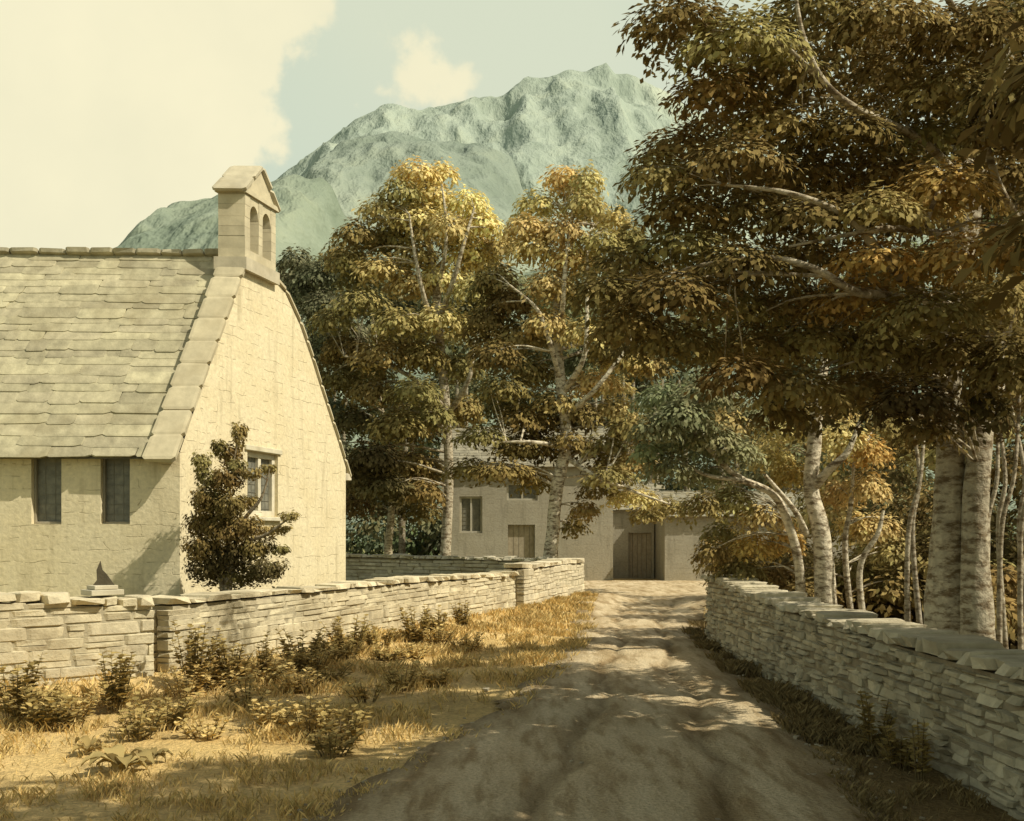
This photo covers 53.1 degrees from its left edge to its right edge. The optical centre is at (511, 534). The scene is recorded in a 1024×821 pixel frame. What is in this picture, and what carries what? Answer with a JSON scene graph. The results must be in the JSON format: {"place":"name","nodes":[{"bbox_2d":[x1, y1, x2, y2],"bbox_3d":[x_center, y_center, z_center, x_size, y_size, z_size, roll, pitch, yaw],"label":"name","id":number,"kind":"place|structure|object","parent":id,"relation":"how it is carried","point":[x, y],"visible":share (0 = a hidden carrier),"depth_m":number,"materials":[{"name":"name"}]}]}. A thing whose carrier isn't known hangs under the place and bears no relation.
{"place":"outdoors","nodes":[
{"label":"outdoors","id":0,"kind":"place"},
{"bbox_2d":[0,544,1019,820],"bbox_3d":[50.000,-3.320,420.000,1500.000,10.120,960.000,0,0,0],"label":"ground","id":1,"kind":"structure","parent":0,"point":[80,810],"depth_m":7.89,"materials":[{"name":"yellow plant"}]},
{"bbox_2d":[0,652,47,719],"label":"nettle plant","id":2,"kind":"object","parent":1,"relation":"on","point":[15,690],"visible":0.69,"depth_m":9.27,"materials":[{"name":"green plant"}]},
{"bbox_2d":[0,688,61,723],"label":"nettle plant","id":3,"kind":"object","parent":1,"relation":"on","point":[14,709],"visible":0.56,"depth_m":9.19,"materials":[{"name":"green plant"}]},
{"bbox_2d":[1,680,62,702],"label":"nettle plant","id":4,"kind":"object","parent":1,"relation":"on","point":[43,687],"visible":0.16,"depth_m":9.79,"materials":[{"name":"green plant"}]},
{"bbox_2d":[9,697,66,720],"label":"nettle plant","id":5,"kind":"object","parent":1,"relation":"on","point":[43,704],"visible":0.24,"depth_m":9.21,"materials":[{"name":"green plant"}]},
{"bbox_2d":[13,687,64,730],"bbox_3d":[-4.182,1.542,9.049,0.483,0.380,0.538,0,0,0],"label":"nettle plant","id":6,"kind":"object","parent":1,"relation":"on","point":[33,709],"visible":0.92,"depth_m":8.95,"materials":[{"name":"green plant"}]},
{"bbox_2d":[38,691,73,706],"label":"nettle plant","id":7,"kind":"object","parent":1,"relation":"on","point":[56,696],"visible":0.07,"depth_m":9.65,"materials":[{"name":"green plant"}]},
{"bbox_2d":[40,690,100,721],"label":"nettle plant","id":8,"kind":"object","parent":1,"relation":"on","point":[84,704],"visible":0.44,"depth_m":9.50,"materials":[{"name":"green plant"}]},
{"bbox_2d":[44,694,98,728],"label":"nettle plant","id":9,"kind":"object","parent":1,"relation":"on","point":[58,713],"visible":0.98,"depth_m":8.98,"materials":[{"name":"green plant"}]},
{"bbox_2d":[0,591,153,688],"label":"churchyard wall","id":10,"kind":"structure","parent":1,"relation":"on","point":[140,644],"depth_m":10.88,"materials":[{"name":"stone"}]},
{"bbox_2d":[81,561,123,595],"bbox_3d":[-4.520,0.482,11.300,0.359,0.375,0.319,0,0,-43],"label":"sundial","id":11,"kind":"object","parent":10,"relation":"on","point":[103,585],"visible":1,"depth_m":11.26,"materials":[{"name":"stone"}]},
{"bbox_2d":[72,735,108,752],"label":"dock plant","id":12,"kind":"object","parent":1,"relation":"on","point":[87,742],"visible":0.97,"depth_m":7.99,"materials":[{"name":"green plant"}]},
{"bbox_2d":[81,744,153,770],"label":"dock plant","id":13,"kind":"object","parent":1,"relation":"on","point":[115,756],"visible":0.95,"depth_m":7.29,"materials":[{"name":"green plant"}]},
{"bbox_2d":[96,649,139,712],"bbox_3d":[-3.829,1.414,9.969,0.409,0.617,0.589,0,0,-22],"label":"nettle plant","id":14,"kind":"object","parent":1,"relation":"on","point":[117,694],"visible":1,"depth_m":9.86,"materials":[{"name":"green plant"}]},
{"bbox_2d":[116,707,167,741],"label":"nettle plant","id":15,"kind":"object","parent":1,"relation":"on","point":[134,725],"visible":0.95,"depth_m":8.46,"materials":[{"name":"green plant"}]},
{"bbox_2d":[131,746,172,759],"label":"dock plant","id":16,"kind":"object","parent":1,"relation":"on","point":[156,753],"visible":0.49,"depth_m":7.65,"materials":[{"name":"green plant"}]},
{"bbox_2d":[126,698,184,720],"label":"nettle plant","id":17,"kind":"object","parent":1,"relation":"on","point":[151,715],"visible":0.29,"depth_m":9.58,"materials":[{"name":"green plant"}]},
{"bbox_2d":[129,688,202,730],"bbox_3d":[-3.046,1.558,9.030,0.608,0.351,0.526,0,0,-33],"label":"nettle plant","id":18,"kind":"object","parent":1,"relation":"on","point":[182,713],"visible":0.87,"depth_m":9.01,"materials":[{"name":"green plant"}]},
{"bbox_2d":[0,166,351,604],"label":"stone chapel","id":19,"kind":"structure","parent":1,"relation":"on","point":[132,380],"depth_m":17.02,"materials":[{"name":"beige stone"}]},
{"bbox_2d":[34,459,60,523],"bbox_3d":[-7.244,-0.700,16.058,0.458,1.078,0.090,0,0,-2],"label":"window frame","id":20,"kind":"structure","parent":19,"relation":"in","point":[35,460],"depth_m":16.01,"materials":[{"name":"stone"}]},
{"bbox_2d":[38,459,60,521],"bbox_3d":[-7.245,-0.700,16.088,0.449,1.056,0.028,0,0,0],"label":"window glass","id":21,"kind":"structure","parent":19,"relation":"in","point":[50,463],"depth_m":16.08,"materials":[{"name":"grey glass"}]},
{"bbox_2d":[103,459,129,523],"bbox_3d":[-6.190,-0.700,16.100,0.448,1.078,0.090,0,0,-2],"label":"window frame","id":22,"kind":"structure","parent":19,"relation":"in","point":[104,460],"depth_m":16.06,"materials":[{"name":"stone"}]},
{"bbox_2d":[107,459,129,521],"bbox_3d":[-6.191,-0.700,16.130,0.439,1.056,0.010,0,0,-2],"label":"window glass","id":23,"kind":"structure","parent":19,"relation":"in","point":[114,466],"depth_m":16.13,"materials":[{"name":"grey glass"}]},
{"bbox_2d":[247,457,267,510],"bbox_3d":[-4.623,-0.895,18.503,0.010,1.125,1.064,0,0,16],"label":"window glass","id":24,"kind":"structure","parent":19,"relation":"in","point":[265,498],"depth_m":18.71,"materials":[{"name":"grey glass"}]},
{"bbox_2d":[247,451,274,516],"bbox_3d":[-4.595,-0.895,18.495,0.090,1.148,1.085,0,0,16],"label":"window frame","id":25,"kind":"structure","parent":19,"relation":"in","point":[258,456],"depth_m":18.65,"materials":[{"name":"wood"}]},
{"bbox_2d":[158,662,209,696],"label":"nettle plant","id":26,"kind":"object","parent":1,"relation":"on","point":[197,687],"visible":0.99,"depth_m":10.75,"materials":[{"name":"green plant"}]},
{"bbox_2d":[168,620,226,688],"bbox_3d":[-3.442,1.299,11.033,0.669,0.741,0.547,0,0,18],"label":"nettle plant","id":27,"kind":"object","parent":1,"relation":"on","point":[191,657],"visible":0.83,"depth_m":11.01,"materials":[{"name":"green plant"}]},
{"bbox_2d":[173,713,231,739],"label":"nettle plant","id":28,"kind":"object","parent":1,"relation":"on","point":[213,730],"visible":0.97,"depth_m":8.56,"materials":[{"name":"green plant"}]},
{"bbox_2d":[197,661,246,689],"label":"nettle plant","id":29,"kind":"object","parent":1,"relation":"on","point":[222,680],"visible":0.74,"depth_m":11.10,"materials":[{"name":"green plant"}]},
{"bbox_2d":[198,668,245,683],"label":"nettle plant","id":30,"kind":"object","parent":1,"relation":"on","point":[218,674],"visible":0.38,"depth_m":11.18,"materials":[{"name":"green plant"}]},
{"bbox_2d":[204,636,256,685],"bbox_3d":[-3.128,1.401,11.313,0.553,0.548,0.462,0,0,34],"label":"nettle plant","id":31,"kind":"object","parent":1,"relation":"on","point":[223,661],"visible":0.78,"depth_m":11.24,"materials":[{"name":"green plant"}]},
{"bbox_2d":[176,422,301,591],"bbox_3d":[-4.046,-0.203,15.363,1.894,3.019,1.164,0,0,0],"label":"yew shrub","id":32,"kind":"object","parent":1,"relation":"on","point":[220,567],"visible":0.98,"depth_m":15.15,"materials":[{"name":"green plant"}]},
{"bbox_2d":[221,674,267,706],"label":"nettle plant","id":33,"kind":"object","parent":1,"relation":"on","point":[247,693],"visible":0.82,"depth_m":10.11,"materials":[{"name":"green plant"}]},
{"bbox_2d":[230,663,290,684],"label":"nettle plant","id":34,"kind":"object","parent":1,"relation":"on","point":[247,670],"visible":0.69,"depth_m":11.36,"materials":[{"name":"green plant"}]},
{"bbox_2d":[254,631,273,669],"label":"nettle plant","id":35,"kind":"object","parent":1,"relation":"on","point":[268,652],"visible":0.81,"depth_m":11.72,"materials":[{"name":"green plant"}]},
{"bbox_2d":[248,691,291,728],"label":"nettle plant","id":36,"kind":"object","parent":1,"relation":"on","point":[261,717],"visible":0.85,"depth_m":8.97,"materials":[{"name":"green plant"}]},
{"bbox_2d":[250,650,296,676],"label":"nettle plant","id":37,"kind":"object","parent":1,"relation":"on","point":[268,664],"visible":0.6,"depth_m":11.61,"materials":[{"name":"green plant"}]},
{"bbox_2d":[280,649,312,661],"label":"nettle plant","id":38,"kind":"object","parent":1,"relation":"on","point":[283,655],"visible":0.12,"depth_m":12.66,"materials":[{"name":"green plant"}]},
{"bbox_2d":[274,643,320,670],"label":"nettle plant","id":39,"kind":"object","parent":1,"relation":"on","point":[299,656],"visible":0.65,"depth_m":12.23,"materials":[{"name":"green plant"}]},
{"bbox_2d":[272,662,324,693],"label":"nettle plant","id":40,"kind":"object","parent":1,"relation":"on","point":[294,685],"visible":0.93,"depth_m":11.08,"materials":[{"name":"green plant"}]},
{"bbox_2d":[275,628,329,657],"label":"nettle plant","id":41,"kind":"object","parent":1,"relation":"on","point":[286,646],"visible":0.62,"depth_m":12.75,"materials":[{"name":"green plant"}]},
{"bbox_2d":[277,692,338,737],"bbox_3d":[-1.733,1.542,8.745,0.521,0.382,0.474,0,0,0],"label":"nettle plant","id":42,"kind":"object","parent":1,"relation":"on","point":[294,710],"visible":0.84,"depth_m":8.71,"materials":[{"name":"green plant"}]},
{"bbox_2d":[293,643,333,672],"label":"nettle plant","id":43,"kind":"object","parent":1,"relation":"on","point":[319,662],"visible":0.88,"depth_m":12.28,"materials":[{"name":"green plant"}]},
{"bbox_2d":[299,663,352,681],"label":"nettle plant","id":44,"kind":"object","parent":1,"relation":"on","point":[333,672],"visible":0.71,"depth_m":11.78,"materials":[{"name":"green plant"}]},
{"bbox_2d":[310,638,354,662],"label":"nettle plant","id":45,"kind":"object","parent":1,"relation":"on","point":[340,653],"visible":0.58,"depth_m":13.02,"materials":[{"name":"green plant"}]},
{"bbox_2d":[147,571,518,673],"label":"churchyard wall","id":46,"kind":"structure","parent":1,"relation":"on","point":[163,619],"depth_m":14.33,"materials":[{"name":"stone"}]},
{"bbox_2d":[304,724,364,758],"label":"nettle plant","id":47,"kind":"object","parent":1,"relation":"on","point":[327,744],"visible":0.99,"depth_m":7.93,"materials":[{"name":"green plant"}]},
{"bbox_2d":[326,636,358,653],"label":"nettle plant","id":48,"kind":"object","parent":1,"relation":"on","point":[346,642],"visible":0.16,"depth_m":13.82,"materials":[{"name":"green plant"}]},
{"bbox_2d":[316,703,372,740],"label":"nettle plant","id":49,"kind":"object","parent":1,"relation":"on","point":[356,727],"visible":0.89,"depth_m":8.53,"materials":[{"name":"green plant"}]},
{"bbox_2d":[320,614,369,650],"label":"nettle plant","id":50,"kind":"object","parent":1,"relation":"on","point":[338,635],"visible":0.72,"depth_m":13.78,"materials":[{"name":"green plant"}]},
{"bbox_2d":[328,639,366,658],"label":"nettle plant","id":51,"kind":"object","parent":1,"relation":"on","point":[357,649],"visible":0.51,"depth_m":13.40,"materials":[{"name":"green plant"}]},
{"bbox_2d":[276,243,442,557],"bbox_3d":[-5.782,-4.525,38.719,6.775,12.652,5.597,0,0,0],"label":"ash tree","id":52,"kind":"object","parent":1,"relation":"on","point":[308,301],"visible":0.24,"depth_m":37.86,"materials":[{"name":"green plant"}]},
{"bbox_2d":[339,678,385,703],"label":"nettle plant","id":53,"kind":"object","parent":1,"relation":"on","point":[362,695],"visible":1,"depth_m":10.50,"materials":[{"name":"green plant"}]},
{"bbox_2d":[364,621,396,648],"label":"nettle plant","id":54,"kind":"object","parent":1,"relation":"on","point":[374,637],"visible":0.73,"depth_m":14.30,"materials":[{"name":"green plant"}]},
{"bbox_2d":[371,646,406,661],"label":"nettle plant","id":55,"kind":"object","parent":1,"relation":"on","point":[385,656],"visible":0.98,"depth_m":13.56,"materials":[{"name":"green plant"}]},
{"bbox_2d":[380,663,421,691],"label":"nettle plant","id":56,"kind":"object","parent":1,"relation":"on","point":[392,677],"visible":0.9,"depth_m":11.26,"materials":[{"name":"green plant"}]},
{"bbox_2d":[391,642,431,659],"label":"nettle plant","id":57,"kind":"object","parent":1,"relation":"on","point":[410,651],"visible":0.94,"depth_m":13.87,"materials":[{"name":"green plant"}]},
{"bbox_2d":[305,155,521,555],"bbox_3d":[-3.055,-5.230,33.286,7.353,14.086,5.255,0,0,0],"label":"ash tree","id":58,"kind":"object","parent":1,"relation":"on","point":[370,468],"visible":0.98,"depth_m":32.52,"materials":[{"name":"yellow plant"}]},
{"bbox_2d":[397,604,430,642],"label":"nettle plant","id":59,"kind":"object","parent":1,"relation":"on","point":[408,621],"visible":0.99,"depth_m":15.41,"materials":[{"name":"green plant"}]},
{"bbox_2d":[395,627,432,637],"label":"nettle plant","id":60,"kind":"object","parent":1,"relation":"on","point":[400,630],"visible":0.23,"depth_m":15.74,"materials":[{"name":"green plant"}]},
{"bbox_2d":[413,660,451,687],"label":"nettle plant","id":61,"kind":"object","parent":1,"relation":"on","point":[441,676],"visible":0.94,"depth_m":11.47,"materials":[{"name":"green plant"}]},
{"bbox_2d":[421,604,448,633],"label":"nettle plant","id":62,"kind":"object","parent":1,"relation":"on","point":[438,621],"visible":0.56,"depth_m":16.01,"materials":[{"name":"green plant"}]},
{"bbox_2d":[420,622,455,643],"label":"nettle plant","id":63,"kind":"object","parent":1,"relation":"on","point":[437,637],"visible":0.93,"depth_m":15.36,"materials":[{"name":"green plant"}]},
{"bbox_2d":[346,553,556,580],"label":"churchyard wall","id":64,"kind":"structure","parent":1,"relation":"on","point":[434,567],"depth_m":28.85,"materials":[{"name":"stone"}]},
{"bbox_2d":[449,600,471,627],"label":"nettle plant","id":65,"kind":"object","parent":1,"relation":"on","point":[463,620],"visible":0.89,"depth_m":17.46,"materials":[{"name":"green plant"}]},
{"bbox_2d":[444,632,483,650],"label":"nettle plant","id":66,"kind":"object","parent":1,"relation":"on","point":[466,641],"visible":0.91,"depth_m":15.00,"materials":[{"name":"green plant"}]},
{"bbox_2d":[439,426,618,580],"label":"stone cottage","id":67,"kind":"structure","parent":1,"relation":"on","point":[491,520],"depth_m":38.00,"materials":[{"name":"stone"}]},
{"bbox_2d":[460,497,481,532],"bbox_3d":[-1.525,-0.720,38.120,0.848,1.358,0.090,0,0,0],"label":"window frame","id":68,"kind":"structure","parent":67,"relation":"in","point":[461,531],"depth_m":38.08,"materials":[{"name":"wood"}]},
{"bbox_2d":[462,498,480,530],"bbox_3d":[-1.525,-0.720,38.150,0.831,1.331,0.010,0,0,0],"label":"window glass","id":69,"kind":"structure","parent":67,"relation":"in","point":[476,502],"depth_m":38.14,"materials":[{"name":"grey glass"}]},
{"bbox_2d":[508,525,534,560],"bbox_3d":[0.350,0.675,38.180,0.988,2.030,0.050,0,0,0],"label":"door","id":70,"kind":"structure","parent":67,"relation":"in","point":[521,532],"depth_m":38.15,"materials":[{"name":"brown wood"}]},
{"bbox_2d":[507,483,537,499],"bbox_3d":[0.375,-1.575,38.120,1.148,0.648,0.090,0,0,0],"label":"window frame","id":71,"kind":"structure","parent":67,"relation":"in","point":[508,484],"depth_m":38.08,"materials":[{"name":"wood"}]},
{"bbox_2d":[509,485,535,498],"bbox_3d":[0.375,-1.575,38.150,1.125,0.635,0.010,0,0,0],"label":"window glass","id":72,"kind":"structure","parent":67,"relation":"in","point":[517,496],"depth_m":38.14,"materials":[{"name":"grey glass"}]},
{"bbox_2d":[503,558,584,607],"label":"churchyard wall","id":73,"kind":"structure","parent":1,"relation":"on","point":[526,570],"depth_m":23.46,"materials":[{"name":"stone"}]},
{"bbox_2d":[441,159,696,557],"bbox_3d":[1.626,-4.326,28.342,7.150,11.693,4.107,0,0,0],"label":"birch tree","id":74,"kind":"object","parent":1,"relation":"on","point":[569,420],"visible":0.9,"depth_m":27.73,"materials":[{"name":"brown plant"}]},
{"bbox_2d":[333,380,870,553],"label":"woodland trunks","id":75,"kind":"object","parent":1,"relation":"on","point":[402,546],"visible":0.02,"depth_m":45.71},
{"bbox_2d":[613,482,664,578],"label":"stone outbuilding","id":76,"kind":"structure","parent":1,"relation":"on","point":[633,551],"depth_m":39.60,"materials":[{"name":"stone"}]},
{"bbox_2d":[628,533,650,577],"bbox_3d":[4.950,0.825,39.780,0.888,1.730,0.050,0,0,0],"label":"door","id":77,"kind":"structure","parent":76,"relation":"in","point":[641,541],"depth_m":39.76,"materials":[{"name":"brown wood"}]},
{"bbox_2d":[276,210,1023,564],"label":"woodland trees","id":78,"kind":"object","parent":1,"relation":"on","point":[424,538],"visible":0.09,"depth_m":48.25,"materials":[{"name":"green plant"}]},
{"bbox_2d":[651,491,855,580],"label":"stone barn","id":79,"kind":"structure","parent":1,"relation":"on","point":[674,546],"depth_m":37.20,"materials":[{"name":"stone"}]},
{"bbox_2d":[732,523,755,553],"bbox_3d":[8.450,0.650,37.380,0.888,2.080,0.050,0,0,0],"label":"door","id":80,"kind":"structure","parent":79,"relation":"in","point":[737,524],"depth_m":37.36,"materials":[{"name":"brown wood"}]},
{"bbox_2d":[623,357,927,609],"bbox_3d":[3.559,-0.678,14.887,5.188,4.500,2.444,0,0,-28],"label":"birch tree","id":81,"kind":"object","parent":1,"relation":"on","point":[668,429],"visible":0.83,"depth_m":14.55,"materials":[{"name":"green plant"}]},
{"bbox_2d":[563,0,1023,639],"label":"beech tree","id":82,"kind":"object","parent":1,"relation":"on","point":[907,196],"visible":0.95,"depth_m":8.45,"materials":[{"name":"brown plant"}]},
{"bbox_2d":[680,619,1023,820],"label":"grass","id":83,"kind":"structure","parent":1,"relation":"on","point":[812,717],"depth_m":8.53,"materials":[{"name":"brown plant"}]},
{"bbox_2d":[695,281,1023,648],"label":"thicket","id":84,"kind":"object","parent":1,"relation":"on","point":[902,474],"visible":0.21,"depth_m":16.73,"materials":[{"name":"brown plant"}]},
{"bbox_2d":[699,574,1023,820],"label":"roadside wall","id":85,"kind":"structure","parent":1,"relation":"on","point":[979,652],"depth_m":8.20,"materials":[{"name":"stone"}]},
{"bbox_2d":[855,690,896,754],"bbox_3d":[2.863,1.482,8.065,0.306,0.498,0.330,0,0,0],"label":"nettle plant","id":86,"kind":"object","parent":1,"relation":"on","point":[866,726],"visible":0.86,"depth_m":8.04,"materials":[{"name":"green plant"}]},
{"bbox_2d":[875,724,922,770],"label":"nettle plant","id":87,"kind":"object","parent":1,"relation":"on","point":[901,752],"visible":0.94,"depth_m":7.51,"materials":[{"name":"green plant"}]},
{"bbox_2d":[907,718,936,781],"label":"nettle plant","id":88,"kind":"object","parent":1,"relation":"on","point":[923,769],"visible":1,"depth_m":7.15,"materials":[{"name":"green plant"}]},
{"bbox_2d":[904,391,1023,649],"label":"saplings","id":89,"kind":"object","parent":1,"relation":"on","point":[1001,622],"visible":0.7,"depth_m":11.19,"materials":[{"name":"grey plant"}]},
{"bbox_2d":[940,19,1023,313],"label":"beech tree","id":90,"kind":"object","parent":1,"relation":"on","point":[1012,113],"visible":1,"depth_m":6.67,"materials":[{"name":"brown plant"}]},
{"bbox_2d":[0,0,1023,249],"label":"sky","id":91,"kind":"structure","parent":0,"point":[114,113],"materials":[{"name":"white"}]},
{"bbox_2d":[115,174,1023,542],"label":"hill","id":92,"kind":"structure","parent":0,"point":[311,214],"depth_m":208.86,"materials":[{"name":"grey stone"}]},
{"bbox_2d":[310,580,891,820],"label":"dirt road","id":93,"kind":"structure","parent":0,"point":[661,744],"depth_m":7.81,"materials":[{"name":"brown soil"}]},
{"bbox_2d":[244,602,925,820],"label":"loose stones","id":94,"kind":"object","parent":93,"relation":"on","point":[794,737],"visible":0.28,"depth_m":7.52,"materials":[{"name":"grey stone"}]},
{"bbox_2d":[276,63,983,288],"bbox_3d":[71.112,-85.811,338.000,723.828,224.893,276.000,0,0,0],"label":"mountain","id":95,"kind":"structure","parent":0,"point":[604,117],"depth_m":385.51,"materials":[{"name":"grey stone"}]},
{"bbox_2d":[305,131,1023,295],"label":"hill","id":96,"kind":"structure","parent":0,"point":[351,172],"depth_m":287.66,"materials":[{"name":"grey stone"}]}
]}

